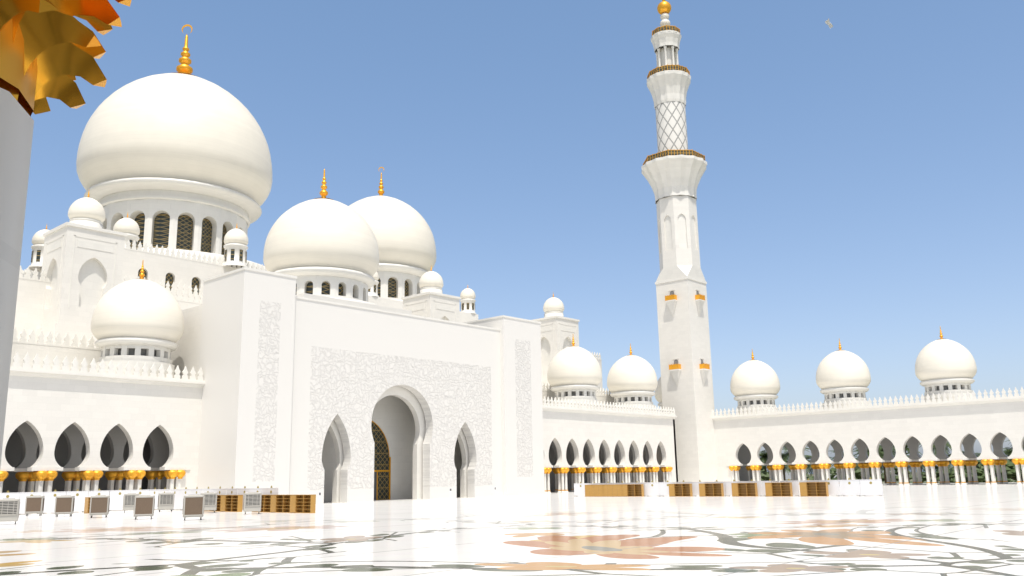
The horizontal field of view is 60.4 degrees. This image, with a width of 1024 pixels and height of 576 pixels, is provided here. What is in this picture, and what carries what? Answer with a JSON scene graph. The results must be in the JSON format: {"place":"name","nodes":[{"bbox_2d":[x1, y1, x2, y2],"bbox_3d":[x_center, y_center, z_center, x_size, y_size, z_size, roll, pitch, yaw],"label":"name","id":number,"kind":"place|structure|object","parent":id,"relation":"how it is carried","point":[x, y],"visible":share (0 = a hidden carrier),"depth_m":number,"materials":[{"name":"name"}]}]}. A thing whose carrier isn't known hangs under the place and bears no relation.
{"place":"outdoors","nodes":[
{"label":"outdoors","id":0,"kind":"place"},
{"bbox_2d":[0,482,1023,575],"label":"courtyard floor","id":1,"kind":"structure","parent":0,"point":[950,529],"depth_m":34.56,"materials":[{"name":"stone"}]},
{"bbox_2d":[0,498,19,523],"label":"evaporative cooler","id":2,"kind":"object","parent":1,"relation":"on","point":[9,509],"visible":0.99,"depth_m":56.62,"materials":[{"name":"grey plastic"}]},
{"bbox_2d":[25,495,44,515],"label":"evaporative cooler","id":3,"kind":"object","parent":1,"relation":"on","point":[34,504],"visible":1,"depth_m":72.87,"materials":[{"name":"brown plastic"}]},
{"bbox_2d":[54,495,74,516],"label":"evaporative cooler","id":4,"kind":"object","parent":1,"relation":"on","point":[64,504],"visible":1,"depth_m":69.35,"materials":[{"name":"brown plastic"}]},
{"bbox_2d":[0,0,130,466],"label":"column","id":5,"kind":"structure","parent":1,"relation":"on","point":[51,48],"depth_m":1.65,"materials":[{"name":"gold metal"}]},
{"bbox_2d":[84,497,90,512],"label":"shoe rack","id":6,"kind":"object","parent":1,"relation":"on","point":[87,505],"visible":0.27,"depth_m":76.99,"materials":[{"name":"brown wood"}]},
{"bbox_2d":[89,495,109,517],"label":"evaporative cooler","id":7,"kind":"object","parent":1,"relation":"on","point":[99,504],"visible":1,"depth_m":65.84,"materials":[{"name":"brown plastic"}]},
{"bbox_2d":[123,493,139,512],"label":"evaporative cooler","id":8,"kind":"object","parent":1,"relation":"on","point":[128,501],"visible":0.66,"depth_m":77.12,"materials":[{"name":"grey plastic"}]},
{"bbox_2d":[0,486,278,514],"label":"barrier","id":9,"kind":"object","parent":1,"relation":"on","point":[116,499],"visible":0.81,"depth_m":80.15,"materials":[{"name":"white plastic"}]},
{"bbox_2d":[133,495,154,519],"bbox_3d":[-25.605,15.260,61.280,1.304,1.635,0.880,3,-13,-20],"label":"evaporative cooler","id":10,"kind":"object","parent":1,"relation":"on","point":[144,505],"visible":0.99,"depth_m":60.92,"materials":[{"name":"brown plastic"}]},
{"bbox_2d":[158,493,174,511],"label":"evaporative cooler","id":11,"kind":"object","parent":1,"relation":"on","point":[165,500],"visible":1,"depth_m":77.68,"materials":[{"name":"grey plastic"}]},
{"bbox_2d":[182,494,204,519],"bbox_3d":[-21.063,14.505,58.192,1.304,1.635,0.880,4,-13,-21],"label":"evaporative cooler","id":12,"kind":"object","parent":1,"relation":"on","point":[193,505],"visible":1,"depth_m":57.83,"materials":[{"name":"brown plastic"}]},
{"bbox_2d":[200,492,216,512],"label":"evaporative cooler","id":13,"kind":"object","parent":1,"relation":"on","point":[210,501],"visible":0.73,"depth_m":72.00,"materials":[{"name":"grey plastic"}]},
{"bbox_2d":[207,495,242,511],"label":"shoe rack","id":14,"kind":"object","parent":1,"relation":"on","point":[229,503],"visible":0.73,"depth_m":74.22,"materials":[{"name":"brown wood"}]},
{"bbox_2d":[243,492,261,513],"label":"evaporative cooler","id":15,"kind":"object","parent":1,"relation":"on","point":[252,501],"visible":0.99,"depth_m":67.09,"materials":[{"name":"grey plastic"}]},
{"bbox_2d":[253,494,315,512],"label":"shoe rack","id":16,"kind":"object","parent":1,"relation":"on","point":[288,503],"visible":0.87,"depth_m":68.87,"materials":[{"name":"brown wood"}]},
{"bbox_2d":[0,261,677,511],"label":"domed arcade","id":17,"kind":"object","parent":1,"relation":"on","point":[124,413],"visible":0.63,"depth_m":90.71,"materials":[{"name":"white stone"}]},
{"bbox_2d":[171,267,544,503],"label":"portal","id":18,"kind":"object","parent":1,"relation":"on","point":[333,402],"visible":0.92,"depth_m":100.44,"materials":[{"name":"stone"}]},
{"bbox_2d":[585,484,643,496],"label":"shoe rack","id":19,"kind":"object","parent":1,"relation":"on","point":[622,490],"visible":1,"depth_m":102.18,"materials":[{"name":"brown wood"}]},
{"bbox_2d":[641,0,717,481],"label":"minaret","id":20,"kind":"object","parent":1,"relation":"on","point":[673,168],"visible":1,"depth_m":171.68,"materials":[{"name":"white stone"}]},
{"bbox_2d":[669,484,692,496],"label":"shoe rack","id":21,"kind":"object","parent":1,"relation":"on","point":[680,490],"visible":1,"depth_m":96.82,"materials":[{"name":"brown wood"}]},
{"bbox_2d":[698,483,723,496],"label":"shoe rack","id":22,"kind":"object","parent":1,"relation":"on","point":[711,489],"visible":1,"depth_m":94.30,"materials":[{"name":"brown wood"}]},
{"bbox_2d":[574,478,882,496],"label":"barrier","id":23,"kind":"object","parent":1,"relation":"on","point":[870,486],"visible":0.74,"depth_m":90.83,"materials":[{"name":"white"}]},
{"bbox_2d":[731,483,757,496],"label":"shoe rack","id":24,"kind":"object","parent":1,"relation":"on","point":[744,489],"visible":1,"depth_m":91.80,"materials":[{"name":"brown wood"}]},
{"bbox_2d":[765,482,792,495],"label":"shoe rack","id":25,"kind":"object","parent":1,"relation":"on","point":[779,489],"visible":1,"depth_m":89.30,"materials":[{"name":"brown wood"}]},
{"bbox_2d":[799,482,828,495],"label":"shoe rack","id":26,"kind":"object","parent":1,"relation":"on","point":[813,488],"visible":1,"depth_m":86.93,"materials":[{"name":"brown wood"}]},
{"bbox_2d":[655,327,1023,484],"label":"side arcade","id":27,"kind":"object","parent":1,"relation":"on","point":[953,410],"visible":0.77,"depth_m":149.41,"materials":[{"name":"white stone"}]},
{"bbox_2d":[20,0,1023,473],"label":"sky","id":28,"kind":"structure","parent":0,"point":[861,185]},
{"bbox_2d":[825,18,832,27],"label":"bird","id":29,"kind":"object","parent":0,"point":[827,22],"visible":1,"depth_m":235.34,"materials":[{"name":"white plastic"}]},
{"bbox_2d":[783,463,896,478],"bbox_3d":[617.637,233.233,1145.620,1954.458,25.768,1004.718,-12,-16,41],"label":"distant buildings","id":30,"kind":"structure","parent":0,"point":[787,476],"depth_m":1466.69,"materials":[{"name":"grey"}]},
{"bbox_2d":[783,472,1014,483],"bbox_3d":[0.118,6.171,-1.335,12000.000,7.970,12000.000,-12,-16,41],"label":"hedge","id":31,"kind":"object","parent":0,"point":[897,482],"depth_m":879.52,"materials":[{"name":"green plant"}]},
{"bbox_2d":[10,24,613,407],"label":"prayer hall","id":32,"kind":"structure","parent":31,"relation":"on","point":[174,171],"depth_m":144.47,"materials":[{"name":"white stone"}]},
{"bbox_2d":[760,470,768,480],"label":"garden tree","id":33,"kind":"object","parent":31,"relation":"on","point":[764,477],"visible":0.16,"depth_m":191.94,"materials":[{"name":"green plant"}]},
{"bbox_2d":[761,465,768,473],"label":"garden tree","id":34,"kind":"object","parent":31,"relation":"on","point":[763,468],"visible":0.09,"depth_m":217.32,"materials":[{"name":"green plant"}]},
{"bbox_2d":[759,450,784,471],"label":"date palm","id":35,"kind":"object","parent":31,"relation":"on","point":[764,455],"visible":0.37,"depth_m":218.72,"materials":[{"name":"green plant"}]},
{"bbox_2d":[782,453,790,480],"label":"date palm","id":36,"kind":"object","parent":31,"relation":"on","point":[786,461],"visible":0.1,"depth_m":235.59,"materials":[{"name":"green plant"}]},
{"bbox_2d":[781,446,809,470],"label":"date palm","id":37,"kind":"object","parent":31,"relation":"on","point":[784,458],"visible":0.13,"depth_m":200.99,"materials":[{"name":"green plant"}]},
{"bbox_2d":[804,455,833,477],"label":"date palm","id":38,"kind":"object","parent":31,"relation":"on","point":[809,465],"visible":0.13,"depth_m":209.07,"materials":[{"name":"green plant"}]},
{"bbox_2d":[806,473,835,479],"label":"garden tree","id":39,"kind":"object","parent":31,"relation":"on","point":[832,475],"visible":0.05,"depth_m":199.38,"materials":[{"name":"green plant"}]},
{"bbox_2d":[825,467,860,479],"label":"garden tree","id":40,"kind":"object","parent":31,"relation":"on","point":[834,471],"visible":0.11,"depth_m":180.95,"materials":[{"name":"green plant"}]},
{"bbox_2d":[831,450,859,474],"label":"date palm","id":41,"kind":"object","parent":31,"relation":"on","point":[845,469],"visible":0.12,"depth_m":237.20,"materials":[{"name":"green plant"}]},
{"bbox_2d":[853,446,885,475],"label":"date palm","id":42,"kind":"object","parent":31,"relation":"on","point":[856,450],"visible":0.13,"depth_m":198.34,"materials":[{"name":"green plant"}]},
{"bbox_2d":[858,450,897,478],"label":"date palm","id":43,"kind":"object","parent":31,"relation":"on","point":[881,454],"visible":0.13,"depth_m":181.13,"materials":[{"name":"green plant"}]},
{"bbox_2d":[878,446,895,483],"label":"date palm","id":44,"kind":"object","parent":31,"relation":"on","point":[880,449],"visible":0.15,"depth_m":196.79,"materials":[{"name":"green plant"}]},
{"bbox_2d":[881,466,912,481],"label":"garden tree","id":45,"kind":"object","parent":31,"relation":"on","point":[896,473],"visible":0.23,"depth_m":233.70,"materials":[{"name":"green plant"}]},
{"bbox_2d":[893,444,921,482],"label":"date palm","id":46,"kind":"object","parent":31,"relation":"on","point":[906,447],"visible":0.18,"depth_m":221.02,"materials":[{"name":"green plant"}]},
{"bbox_2d":[910,461,930,476],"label":"date palm","id":47,"kind":"object","parent":31,"relation":"on","point":[922,466],"visible":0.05,"depth_m":269.49,"materials":[{"name":"green plant"}]},
{"bbox_2d":[917,465,951,482],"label":"garden tree","id":48,"kind":"object","parent":31,"relation":"on","point":[925,479],"visible":0.32,"depth_m":178.37,"materials":[{"name":"green plant"}]},
{"bbox_2d":[919,441,951,466],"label":"date palm","id":49,"kind":"object","parent":31,"relation":"on","point":[947,445],"visible":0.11,"depth_m":178.73,"materials":[{"name":"green plant"}]},
{"bbox_2d":[951,469,991,482],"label":"garden tree","id":50,"kind":"object","parent":31,"relation":"on","point":[980,472],"visible":0.37,"depth_m":163.42,"materials":[{"name":"green plant"}]},
{"bbox_2d":[949,460,995,478],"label":"garden tree","id":51,"kind":"object","parent":31,"relation":"on","point":[952,473],"visible":0.07,"depth_m":176.01,"materials":[{"name":"green plant"}]},
{"bbox_2d":[972,463,1013,481],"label":"garden tree","id":52,"kind":"object","parent":31,"relation":"on","point":[1008,472],"visible":0.21,"depth_m":164.22,"materials":[{"name":"green plant"}]},
{"bbox_2d":[1000,447,1012,465],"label":"date palm","id":53,"kind":"object","parent":31,"relation":"on","point":[1006,452],"visible":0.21,"depth_m":222.46,"materials":[{"name":"green plant"}]},
{"bbox_2d":[1000,460,1022,479],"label":"garden tree","id":54,"kind":"object","parent":31,"relation":"on","point":[1010,464],"visible":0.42,"depth_m":168.44,"materials":[{"name":"green plant"}]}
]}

